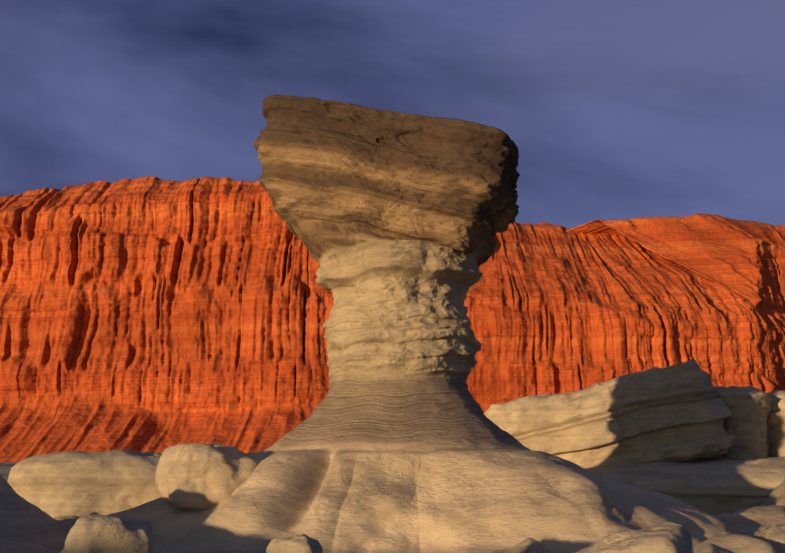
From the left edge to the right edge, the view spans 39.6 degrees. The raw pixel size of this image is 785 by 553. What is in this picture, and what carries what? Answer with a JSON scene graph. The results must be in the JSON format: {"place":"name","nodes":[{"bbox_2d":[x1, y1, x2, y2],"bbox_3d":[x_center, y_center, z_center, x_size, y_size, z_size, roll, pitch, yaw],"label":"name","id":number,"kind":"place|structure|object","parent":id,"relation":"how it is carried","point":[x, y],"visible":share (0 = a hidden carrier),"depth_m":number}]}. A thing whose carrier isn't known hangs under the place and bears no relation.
{"place":"outdoors","nodes":[
{"label":"outdoors","id":0,"kind":"place"},
{"bbox_2d":[0,176,333,461],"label":"cliff","id":1,"kind":"structure","parent":0,"point":[153,314],"depth_m":590.45},
{"bbox_2d":[0,462,784,552],"bbox_3d":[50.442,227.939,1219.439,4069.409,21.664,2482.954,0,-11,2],"label":"ground","id":2,"kind":"structure","parent":0,"point":[26,526],"depth_m":12.79},
{"bbox_2d":[7,450,163,517],"bbox_3d":[-8.507,7.126,35.303,7.482,2.963,5.206,2,-11,-12],"label":"outcrop","id":3,"kind":"object","parent":2,"relation":"on","point":[78,484],"visible":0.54,"depth_m":32.85},
{"bbox_2d":[60,514,152,552],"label":"boulder","id":4,"kind":"object","parent":2,"relation":"on","point":[97,533],"visible":1,"depth_m":7.92},
{"bbox_2d":[155,443,262,510],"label":"boulder","id":5,"kind":"structure","parent":2,"relation":"on","point":[196,477],"depth_m":14.13},
{"bbox_2d":[266,534,322,552],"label":"boulder","id":6,"kind":"object","parent":2,"relation":"on","point":[303,543],"visible":1,"depth_m":8.40},
{"bbox_2d":[106,95,732,552],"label":"mushroom rock","id":7,"kind":"object","parent":2,"relation":"on","point":[398,441],"visible":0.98,"depth_m":15.37},
{"bbox_2d":[484,359,734,467],"bbox_3d":[4.933,3.764,25.353,5.610,3.149,5.164,-3,-11,13],"label":"boulder","id":8,"kind":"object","parent":2,"relation":"on","point":[677,413],"depth_m":23.10},
{"bbox_2d":[574,522,692,552],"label":"slab","id":9,"kind":"structure","parent":2,"relation":"on","point":[670,537],"depth_m":7.70},
{"bbox_2d":[584,457,784,514],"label":"rock","id":10,"kind":"object","parent":2,"relation":"on","point":[716,486],"visible":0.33,"depth_m":21.31},
{"bbox_2d":[714,386,771,459],"bbox_3d":[7.972,3.966,25.816,2.634,2.596,4.408,-7,-13,31],"label":"boulder","id":11,"kind":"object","parent":2,"relation":"on","point":[747,425],"depth_m":23.79},
{"bbox_2d":[767,390,784,457],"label":"boulder","id":12,"kind":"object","parent":2,"relation":"on","point":[776,420],"depth_m":24.51},
{"bbox_2d":[0,0,784,228],"label":"sky","id":13,"kind":"structure","parent":0,"point":[611,109]},
{"bbox_2d":[464,214,784,413],"bbox_3d":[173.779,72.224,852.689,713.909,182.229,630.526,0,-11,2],"label":"cliff","id":14,"kind":"structure","parent":0,"point":[555,309],"depth_m":652.44}
]}

